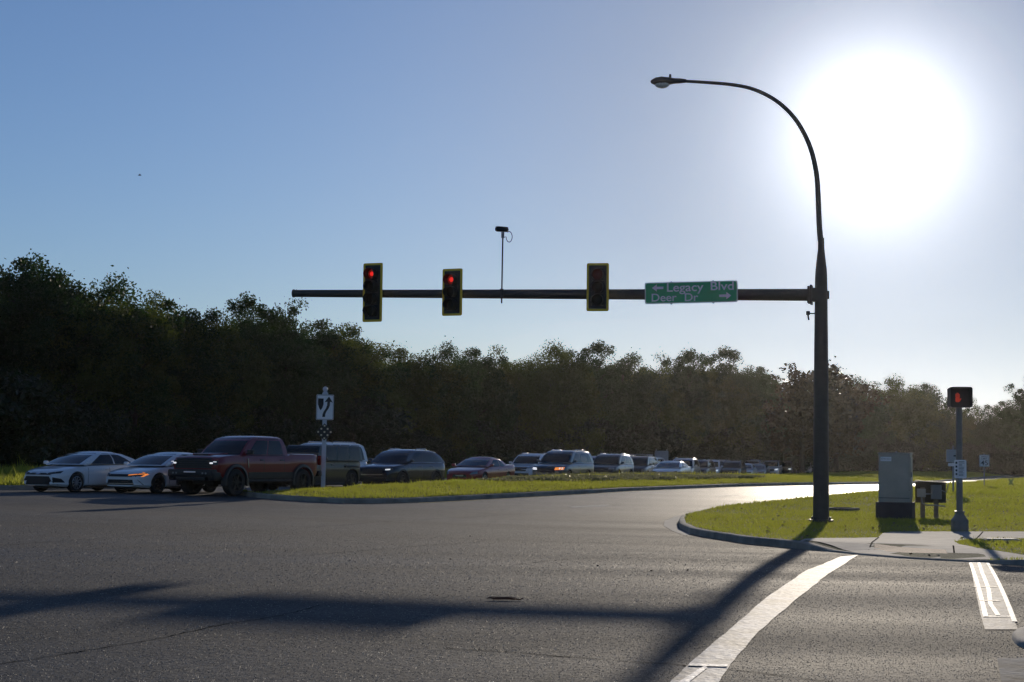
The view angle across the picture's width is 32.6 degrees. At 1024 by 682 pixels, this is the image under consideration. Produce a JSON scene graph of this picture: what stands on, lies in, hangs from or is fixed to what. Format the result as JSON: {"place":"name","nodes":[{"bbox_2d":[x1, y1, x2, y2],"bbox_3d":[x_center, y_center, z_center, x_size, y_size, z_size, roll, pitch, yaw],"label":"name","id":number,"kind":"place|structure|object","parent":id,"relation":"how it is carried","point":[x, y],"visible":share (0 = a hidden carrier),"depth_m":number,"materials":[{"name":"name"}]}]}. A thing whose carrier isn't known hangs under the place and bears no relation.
{"place":"outdoors","nodes":[
{"label":"outdoors","id":0,"kind":"place"},
{"bbox_2d":[0,476,1023,681],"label":"road","id":1,"kind":"structure","parent":0,"point":[621,515],"depth_m":18.05,"materials":[{"name":"grey asphalt"}]},
{"bbox_2d":[24,451,138,491],"bbox_3d":[-14.969,4.597,61.809,2.180,1.427,4.890,-1,-4,30],"label":"parked sedan","id":2,"kind":"object","parent":1,"relation":"on","point":[75,472],"visible":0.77,"depth_m":60.59,"materials":[{"name":"white paint"}]},
{"bbox_2d":[106,452,221,492],"bbox_3d":[-12.185,4.646,62.025,2.180,1.437,4.930,-1,-4,30],"label":"parked sedan","id":3,"kind":"object","parent":1,"relation":"on","point":[150,472],"visible":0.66,"depth_m":60.42,"materials":[{"name":"white paint"}]},
{"bbox_2d":[0,478,446,489],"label":"kerb","id":4,"kind":"structure","parent":1,"relation":"on","point":[15,487],"depth_m":63.45,"materials":[{"name":"concrete"}]},
{"bbox_2d":[168,436,321,495],"bbox_3d":[-9.292,4.360,61.514,2.463,2.067,6.140,-2,-4,31],"label":"pickup truck","id":5,"kind":"object","parent":1,"relation":"on","point":[233,465],"visible":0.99,"depth_m":60.36,"materials":[{"name":"red paint"}]},
{"bbox_2d":[268,445,361,489],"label":"parked off roader","id":6,"kind":"object","parent":1,"relation":"on","point":[342,465],"visible":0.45,"depth_m":68.59,"materials":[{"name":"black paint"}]},
{"bbox_2d":[321,447,336,459],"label":"side window","id":7,"kind":"structure","parent":6,"relation":"in","point":[331,452],"depth_m":68.33,"materials":[{"name":"grey glass"}]},
{"bbox_2d":[349,447,359,459],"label":"side window","id":8,"kind":"structure","parent":6,"relation":"in","point":[354,453],"depth_m":69.66,"materials":[{"name":"grey glass"}]},
{"bbox_2d":[285,441,367,485],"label":"parked van","id":9,"kind":"object","parent":1,"relation":"on","point":[364,458],"visible":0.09,"depth_m":77.55,"materials":[{"name":"white paint"}]},
{"bbox_2d":[359,448,444,484],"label":"parked suv","id":10,"kind":"object","parent":1,"relation":"on","point":[398,465],"visible":0.87,"depth_m":72.68,"materials":[{"name":"black paint"}]},
{"bbox_2d":[447,457,514,480],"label":"parked coupe","id":11,"kind":"object","parent":1,"relation":"on","point":[479,467],"visible":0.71,"depth_m":80.84,"materials":[{"name":"red paint"}]},
{"bbox_2d":[509,453,545,475],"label":"parked suv","id":12,"kind":"object","parent":1,"relation":"on","point":[523,464],"visible":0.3,"depth_m":99.65,"materials":[{"name":"white paint"}]},
{"bbox_2d":[532,449,593,474],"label":"parked suv","id":13,"kind":"object","parent":1,"relation":"on","point":[568,461],"visible":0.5,"depth_m":89.38,"materials":[{"name":"silver paint"}]},
{"bbox_2d":[593,453,633,472],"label":"parked suv","id":14,"kind":"object","parent":1,"relation":"on","point":[613,463],"visible":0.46,"depth_m":104.81,"materials":[{"name":"grey paint"}]},
{"bbox_2d":[241,474,1023,502],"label":"median kerb","id":15,"kind":"structure","parent":1,"relation":"on","point":[387,500],"depth_m":65.01,"materials":[{"name":"concrete"}]},
{"bbox_2d":[243,469,1023,497],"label":"median","id":16,"kind":"object","parent":1,"relation":"on","point":[1000,473],"visible":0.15,"depth_m":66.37,"materials":[{"name":"green plant"}]},
{"bbox_2d":[316,386,333,487],"bbox_3d":[-6.864,3.531,63.961,0.630,3.741,0.213,2,-4,-8],"label":"keep right sign","id":17,"kind":"object","parent":16,"relation":"on","point":[324,407],"visible":0.94,"depth_m":63.91,"materials":[{"name":"white metal"}]},
{"bbox_2d":[781,373,890,471],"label":"magnolia tree","id":18,"kind":"object","parent":16,"relation":"on","point":[859,409],"visible":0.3,"depth_m":183.16,"materials":[{"name":"green plant"}]},
{"bbox_2d":[848,370,897,470],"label":"oak tree","id":19,"kind":"object","parent":16,"relation":"on","point":[873,424],"visible":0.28,"depth_m":206.70,"materials":[{"name":"green plant"}]},
{"bbox_2d":[852,373,947,471],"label":"oak tree","id":20,"kind":"object","parent":16,"relation":"on","point":[901,423],"visible":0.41,"depth_m":213.84,"materials":[{"name":"green plant"}]},
{"bbox_2d":[893,382,955,470],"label":"oak tree","id":21,"kind":"object","parent":16,"relation":"on","point":[932,390],"visible":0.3,"depth_m":222.94,"materials":[{"name":"green plant"}]},
{"bbox_2d":[927,397,983,470],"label":"leafy tree","id":22,"kind":"object","parent":16,"relation":"on","point":[964,421],"visible":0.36,"depth_m":226.12,"materials":[{"name":"green plant"}]},
{"bbox_2d":[955,442,992,471],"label":"woodland shrub","id":23,"kind":"object","parent":16,"relation":"on","point":[971,453],"visible":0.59,"depth_m":222.22,"materials":[{"name":"green plant"}]},
{"bbox_2d":[953,405,1008,471],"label":"oak tree","id":24,"kind":"object","parent":16,"relation":"on","point":[980,425],"visible":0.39,"depth_m":229.67,"materials":[{"name":"green plant"}]},
{"bbox_2d":[966,442,1021,473],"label":"woodland shrub","id":25,"kind":"object","parent":16,"relation":"on","point":[998,456],"visible":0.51,"depth_m":224.46,"materials":[{"name":"green plant"}]},
{"bbox_2d":[968,399,1023,473],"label":"oak tree","id":26,"kind":"object","parent":16,"relation":"on","point":[1006,431],"visible":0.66,"depth_m":227.99,"materials":[{"name":"green plant"}]},
{"bbox_2d":[629,454,657,471],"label":"parked suv","id":27,"kind":"object","parent":1,"relation":"on","point":[642,463],"visible":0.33,"depth_m":119.74,"materials":[{"name":"black paint"}]},
{"bbox_2d":[651,461,690,471],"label":"parked sedan","id":28,"kind":"object","parent":1,"relation":"on","point":[671,466],"visible":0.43,"depth_m":111.81,"materials":[{"name":"white paint"}]},
{"bbox_2d":[664,515,689,534],"bbox_3d":[4.540,5.015,48.163,0.726,0.046,14.858,0,-4,6],"label":"gutter pan","id":29,"kind":"object","parent":1,"relation":"on","point":[671,524],"visible":0.82,"depth_m":47.08,"materials":[{"name":"concrete"}]},
{"bbox_2d":[673,457,700,472],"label":"car","id":30,"kind":"object","parent":1,"relation":"on","point":[693,464],"visible":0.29,"depth_m":127.10,"materials":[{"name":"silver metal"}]},
{"bbox_2d":[721,460,746,473],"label":"parked suv","id":31,"kind":"object","parent":1,"relation":"on","point":[732,466],"visible":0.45,"depth_m":146.54,"materials":[{"name":"black paint"}]},
{"bbox_2d":[670,555,856,681],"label":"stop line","id":32,"kind":"object","parent":1,"relation":"on","point":[729,645],"visible":1,"depth_m":14.82,"materials":[{"name":"paint"}]},
{"bbox_2d":[733,364,795,460],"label":"oak tree","id":33,"kind":"object","parent":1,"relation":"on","point":[766,379],"visible":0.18,"depth_m":186.74,"materials":[{"name":"green plant"}]},
{"bbox_2d":[763,460,782,473],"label":"parked sedan","id":34,"kind":"object","parent":1,"relation":"on","point":[775,466],"visible":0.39,"depth_m":174.50,"materials":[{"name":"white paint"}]},
{"bbox_2d":[781,461,794,473],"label":"parked suv","id":35,"kind":"object","parent":1,"relation":"on","point":[788,466],"visible":0.44,"depth_m":184.28,"materials":[{"name":"grey paint"}]},
{"bbox_2d":[760,356,859,472],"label":"magnolia tree","id":36,"kind":"object","parent":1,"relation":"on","point":[802,400],"visible":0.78,"depth_m":174.57,"materials":[{"name":"green plant"}]},
{"bbox_2d":[679,497,1023,565],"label":"corner kerb","id":37,"kind":"structure","parent":1,"relation":"on","point":[691,529],"depth_m":34.91,"materials":[{"name":"concrete"}]},
{"bbox_2d":[971,563,1017,628],"bbox_3d":[5.790,2.985,21.384,0.299,0.197,13.849,0,-4,14],"label":"crosswalk bar","id":38,"kind":"object","parent":1,"relation":"on","point":[1002,620],"visible":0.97,"depth_m":17.30,"materials":[{"name":"white paint"}]},
{"bbox_2d":[969,563,987,616],"bbox_3d":[5.747,2.991,21.671,0.045,0.182,12.004,0,-4,14],"label":"crosswalk edge","id":39,"kind":"object","parent":38,"relation":"on","point":[983,605],"visible":1,"depth_m":18.72,"materials":[{"name":"white paint"}]},
{"bbox_2d":[987,563,1016,620],"bbox_3d":[5.970,2.986,21.527,0.045,0.186,12.598,0,-4,14],"label":"crosswalk edge","id":40,"kind":"object","parent":38,"relation":"on","point":[1009,607],"visible":1,"depth_m":18.38,"materials":[{"name":"white paint"}]},
{"bbox_2d":[997,657,1023,681],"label":"crosswalk bar","id":41,"kind":"object","parent":1,"relation":"on","point":[1011,669],"visible":1,"depth_m":11.89,"materials":[{"name":"white paint"}]},
{"bbox_2d":[1012,627,1023,647],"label":"refuge kerb","id":42,"kind":"structure","parent":1,"relation":"on","point":[1018,637],"depth_m":13.78,"materials":[{"name":"concrete"}]},
{"bbox_2d":[0,0,1023,419],"label":"sky","id":43,"kind":"structure","parent":0,"point":[276,147],"materials":[{"name":"blue"}]},
{"bbox_2d":[698,459,715,472],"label":"parked suv","id":44,"kind":"object","parent":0,"point":[708,465],"visible":0.23,"depth_m":136.80,"materials":[{"name":"grey paint"}]},
{"bbox_2d":[684,477,1023,559],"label":"corner verge","id":45,"kind":"structure","parent":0,"point":[954,555],"depth_m":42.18,"materials":[{"name":"green plant"}]},
{"bbox_2d":[292,74,833,522],"bbox_3d":[1.013,-1.171,48.349,15.481,12.045,1.545,0,-4,13],"label":"mast arm pole","id":46,"kind":"object","parent":45,"relation":"on","point":[818,294],"visible":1,"depth_m":47.13,"materials":[{"name":"metal"}]},
{"bbox_2d":[362,263,382,321],"bbox_3d":[-3.908,-1.371,49.859,0.615,1.678,0.822,-1,-4,24],"label":"traffic signal","id":47,"kind":"object","parent":46,"relation":"attached to","point":[372,289],"visible":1,"depth_m":49.66,"materials":[{"name":"black plastic"}]},
{"bbox_2d":[442,268,462,315],"bbox_3d":[-1.726,-1.363,49.274,0.556,1.326,0.910,1,-4,-12],"label":"traffic signal","id":48,"kind":"object","parent":46,"relation":"attached to","point":[452,280],"visible":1,"depth_m":49.08,"materials":[{"name":"black plastic"}]},
{"bbox_2d":[495,226,512,302],"bbox_3d":[-0.258,-2.131,49.139,0.500,2.157,0.203,2,-4,-22],"label":"detection camera","id":49,"kind":"object","parent":46,"relation":"attached to","point":[502,229],"visible":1,"depth_m":49.09,"materials":[{"name":"metal"}]},
{"bbox_2d":[586,263,608,310],"bbox_3d":[2.320,-1.473,48.241,0.560,1.326,0.907,2,-4,-17],"label":"traffic signal","id":50,"kind":"object","parent":46,"relation":"attached to","point":[597,298],"visible":1,"depth_m":48.08,"materials":[{"name":"black plastic"}]},
{"bbox_2d":[645,280,737,304],"bbox_3d":[4.901,-1.318,47.759,2.540,0.626,0.262,-1,-4,14],"label":"street name sign","id":51,"kind":"object","parent":46,"relation":"attached to","point":[712,291],"visible":1,"depth_m":47.63,"materials":[{"name":"green metal"}]},
{"bbox_2d":[686,483,1023,558],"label":"fallen leaves","id":52,"kind":"object","parent":45,"relation":"on","point":[801,537],"visible":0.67,"depth_m":45.42,"materials":[{"name":"brown plant"}]},
{"bbox_2d":[876,451,914,518],"bbox_3d":[11.049,4.170,50.429,1.030,1.982,0.837,-1,-4,19],"label":"controller cabinet","id":53,"kind":"object","parent":45,"relation":"on","point":[895,473],"visible":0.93,"depth_m":50.11,"materials":[{"name":"metal"}]},
{"bbox_2d":[915,480,948,517],"bbox_3d":[12.289,4.647,51.210,0.972,1.133,0.318,0,-4,10],"label":"meter pedestal","id":54,"kind":"object","parent":45,"relation":"on","point":[934,492],"visible":0.91,"depth_m":51.20,"materials":[{"name":"grey metal"}]},
{"bbox_2d":[946,445,955,490],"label":"lane use sign","id":55,"kind":"object","parent":45,"relation":"on","point":[950,455],"visible":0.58,"depth_m":72.75,"materials":[{"name":"metal"}]},
{"bbox_2d":[947,387,972,530],"bbox_3d":[10.719,2.828,41.901,0.531,3.447,0.443,1,-4,0],"label":"pedestrian signal","id":56,"kind":"object","parent":45,"relation":"on","point":[959,398],"visible":0.98,"depth_m":41.84,"materials":[{"name":"black plastic"}]},
{"bbox_2d":[979,453,988,484],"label":"speed limit sign","id":57,"kind":"object","parent":45,"relation":"on","point":[984,460],"visible":1,"depth_m":89.73,"materials":[{"name":"metal"}]},
{"bbox_2d":[799,531,1023,559],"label":"sidewalk","id":58,"kind":"structure","parent":0,"point":[940,540],"depth_m":34.66,"materials":[{"name":"concrete"}]},
{"bbox_2d":[873,544,946,552],"bbox_3d":[7.171,3.792,31.779,0.758,0.078,3.383,2,-4,-20],"label":"ramp tactile mat","id":59,"kind":"object","parent":58,"relation":"on","point":[888,548],"visible":1,"depth_m":31.81,"materials":[{"name":"concrete"}]},
{"bbox_2d":[997,380,1023,430],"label":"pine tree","id":60,"kind":"object","parent":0,"point":[1019,401],"visible":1,"depth_m":150.11,"materials":[{"name":"green plant"}]},
{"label":"far verge","id":61,"kind":"structure","parent":0,"visible":0},
{"bbox_2d":[0,381,63,467],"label":"woodland shrub","id":62,"kind":"object","parent":61,"relation":"on","point":[9,418],"visible":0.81,"depth_m":79.22,"materials":[{"name":"green plant"}]},
{"bbox_2d":[0,367,83,467],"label":"woodland shrub","id":63,"kind":"object","parent":61,"relation":"on","point":[31,388],"visible":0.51,"depth_m":81.21,"materials":[{"name":"green plant"}]},
{"bbox_2d":[13,415,97,466],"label":"woodland shrub","id":64,"kind":"object","parent":61,"relation":"on","point":[73,436],"visible":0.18,"depth_m":82.94,"materials":[{"name":"green plant"}]},
{"bbox_2d":[0,248,130,398],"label":"oak tree","id":65,"kind":"object","parent":61,"relation":"on","point":[31,289],"visible":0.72,"depth_m":88.03,"materials":[{"name":"green plant"}]},
{"bbox_2d":[5,281,140,451],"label":"oak tree","id":66,"kind":"object","parent":61,"relation":"on","point":[86,379],"visible":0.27,"depth_m":89.11,"materials":[{"name":"green plant"}]},
{"bbox_2d":[45,381,133,453],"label":"woodland shrub","id":67,"kind":"object","parent":61,"relation":"on","point":[74,389],"visible":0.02,"depth_m":90.53,"materials":[{"name":"green plant"}]},
{"bbox_2d":[52,397,133,455],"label":"woodland shrub","id":68,"kind":"object","parent":61,"relation":"on","point":[105,424],"visible":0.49,"depth_m":86.48,"materials":[{"name":"green plant"}]},
{"bbox_2d":[51,265,193,456],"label":"oak tree","id":69,"kind":"object","parent":61,"relation":"on","point":[151,397],"visible":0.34,"depth_m":92.38,"materials":[{"name":"green plant"}]},
{"bbox_2d":[101,289,190,457],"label":"leafy tree","id":70,"kind":"object","parent":61,"relation":"on","point":[176,386],"visible":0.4,"depth_m":93.17,"materials":[{"name":"green plant"}]},
{"bbox_2d":[138,295,255,450],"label":"oak tree","id":71,"kind":"object","parent":61,"relation":"on","point":[187,389],"visible":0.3,"depth_m":99.06,"materials":[{"name":"green plant"}]},
{"bbox_2d":[168,409,257,452],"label":"woodland shrub","id":72,"kind":"object","parent":61,"relation":"on","point":[202,432],"visible":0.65,"depth_m":94.73,"materials":[{"name":"green plant"}]},
{"bbox_2d":[162,305,278,451],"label":"oak tree","id":73,"kind":"object","parent":61,"relation":"on","point":[250,378],"visible":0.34,"depth_m":100.89,"materials":[{"name":"green plant"}]},
{"bbox_2d":[0,454,450,484],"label":"grass","id":74,"kind":"structure","parent":61,"relation":"on","point":[17,473],"depth_m":68.73,"materials":[{"name":"green plant"}]},
{"bbox_2d":[217,289,317,411],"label":"open crowned tree","id":75,"kind":"object","parent":61,"relation":"on","point":[246,331],"visible":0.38,"depth_m":106.33,"materials":[{"name":"green plant"}]},
{"bbox_2d":[225,303,347,432],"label":"oak tree","id":76,"kind":"object","parent":61,"relation":"on","point":[318,373],"visible":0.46,"depth_m":106.58,"materials":[{"name":"green plant"}]},
{"bbox_2d":[242,405,332,446],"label":"woodland shrub","id":77,"kind":"object","parent":61,"relation":"on","point":[274,425],"visible":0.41,"depth_m":102.06,"materials":[{"name":"green plant"}]},
{"bbox_2d":[289,413,359,444],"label":"woodland shrub","id":78,"kind":"object","parent":61,"relation":"on","point":[338,434],"visible":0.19,"depth_m":106.26,"materials":[{"name":"green plant"}]},
{"bbox_2d":[279,317,415,417],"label":"oak tree","id":79,"kind":"object","parent":61,"relation":"on","point":[328,340],"visible":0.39,"depth_m":112.77,"materials":[{"name":"green plant"}]},
{"bbox_2d":[310,322,421,435],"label":"leafy tree","id":80,"kind":"object","parent":61,"relation":"on","point":[397,401],"visible":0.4,"depth_m":113.23,"materials":[{"name":"green plant"}]},
{"bbox_2d":[329,393,417,463],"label":"woodland shrub","id":81,"kind":"object","parent":61,"relation":"on","point":[372,429],"visible":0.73,"depth_m":108.98,"materials":[{"name":"green plant"}]},
{"bbox_2d":[370,340,476,460],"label":"oak tree","id":82,"kind":"object","parent":61,"relation":"on","point":[418,389],"visible":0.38,"depth_m":119.68,"materials":[{"name":"green plant"}]},
{"bbox_2d":[391,428,456,455],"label":"woodland shrub","id":83,"kind":"object","parent":61,"relation":"on","point":[422,441],"visible":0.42,"depth_m":115.52,"materials":[{"name":"green plant"}]},
{"bbox_2d":[402,336,488,465],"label":"oak tree","id":84,"kind":"object","parent":61,"relation":"on","point":[474,390],"visible":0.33,"depth_m":121.87,"materials":[{"name":"green plant"}]},
{"bbox_2d":[425,414,508,468],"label":"woodland shrub","id":85,"kind":"object","parent":61,"relation":"on","point":[488,448],"visible":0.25,"depth_m":123.46,"materials":[{"name":"green plant"}]},
{"bbox_2d":[442,416,516,466],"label":"woodland shrub","id":86,"kind":"object","parent":61,"relation":"on","point":[499,434],"visible":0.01,"depth_m":127.02,"materials":[{"name":"green plant"}]},
{"bbox_2d":[445,346,526,433],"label":"oak tree","id":87,"kind":"object","parent":61,"relation":"on","point":[485,406],"visible":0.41,"depth_m":130.95,"materials":[{"name":"green plant"}]},
{"bbox_2d":[479,344,564,444],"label":"leafy tree","id":88,"kind":"object","parent":61,"relation":"on","point":[513,378],"visible":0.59,"depth_m":135.03,"materials":[{"name":"green plant"}]},
{"bbox_2d":[496,425,547,461],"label":"woodland shrub","id":89,"kind":"object","parent":61,"relation":"on","point":[515,440],"visible":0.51,"depth_m":129.01,"materials":[{"name":"green plant"}]},
{"bbox_2d":[532,437,569,453],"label":"woodland shrub","id":90,"kind":"object","parent":61,"relation":"on","point":[555,446],"visible":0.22,"depth_m":134.30,"materials":[{"name":"green plant"}]},
{"bbox_2d":[519,338,606,455],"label":"oak tree","id":91,"kind":"object","parent":61,"relation":"on","point":[577,391],"visible":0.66,"depth_m":138.07,"materials":[{"name":"green plant"}]},
{"bbox_2d":[546,338,646,429],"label":"open crowned tree","id":92,"kind":"object","parent":61,"relation":"on","point":[607,388],"visible":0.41,"depth_m":150.15,"materials":[{"name":"green plant"}]},
{"bbox_2d":[569,417,649,455],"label":"woodland shrub","id":93,"kind":"object","parent":61,"relation":"on","point":[620,441],"visible":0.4,"depth_m":142.66,"materials":[{"name":"green plant"}]},
{"bbox_2d":[603,347,674,449],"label":"oak tree","id":94,"kind":"object","parent":61,"relation":"on","point":[646,383],"visible":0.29,"depth_m":156.29,"materials":[{"name":"green plant"}]},
{"bbox_2d":[624,418,691,460],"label":"woodland shrub","id":95,"kind":"object","parent":61,"relation":"on","point":[658,440],"visible":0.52,"depth_m":154.05,"materials":[{"name":"green plant"}]},
{"bbox_2d":[617,352,706,449],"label":"leafy tree","id":96,"kind":"object","parent":61,"relation":"on","point":[677,414],"visible":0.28,"depth_m":162.08,"materials":[{"name":"green plant"}]},
{"bbox_2d":[669,444,705,460],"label":"woodland shrub","id":97,"kind":"object","parent":61,"relation":"on","point":[694,452],"visible":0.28,"depth_m":162.37,"materials":[{"name":"green plant"}]},
{"bbox_2d":[651,348,727,444],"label":"open crowned tree","id":98,"kind":"object","parent":61,"relation":"on","point":[697,393],"visible":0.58,"depth_m":168.35,"materials":[{"name":"green plant"}]},
{"bbox_2d":[668,363,768,459],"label":"oak tree","id":99,"kind":"object","parent":61,"relation":"on","point":[737,413],"visible":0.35,"depth_m":173.13,"materials":[{"name":"green plant"}]},
{"bbox_2d":[678,342,769,437],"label":"open crowned tree","id":100,"kind":"object","parent":61,"relation":"on","point":[741,378],"visible":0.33,"depth_m":177.27,"materials":[{"name":"green plant"}]},
{"bbox_2d":[700,443,751,462],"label":"woodland shrub","id":101,"kind":"object","parent":61,"relation":"on","point":[723,453],"visible":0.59,"depth_m":170.15,"materials":[{"name":"green plant"}]},
{"bbox_2d":[753,367,802,435],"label":"magnolia tree","id":102,"kind":"object","parent":61,"relation":"on","point":[784,386],"visible":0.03,"depth_m":196.46,"materials":[{"name":"green plant"}]},
{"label":"planting bed","id":103,"kind":"structure","parent":0,"visible":0},
{"bbox_2d":[469,471,765,481],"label":"ground cover","id":104,"kind":"object","parent":103,"relation":"on","point":[615,476],"visible":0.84,"depth_m":84.73,"materials":[{"name":"green plant"}]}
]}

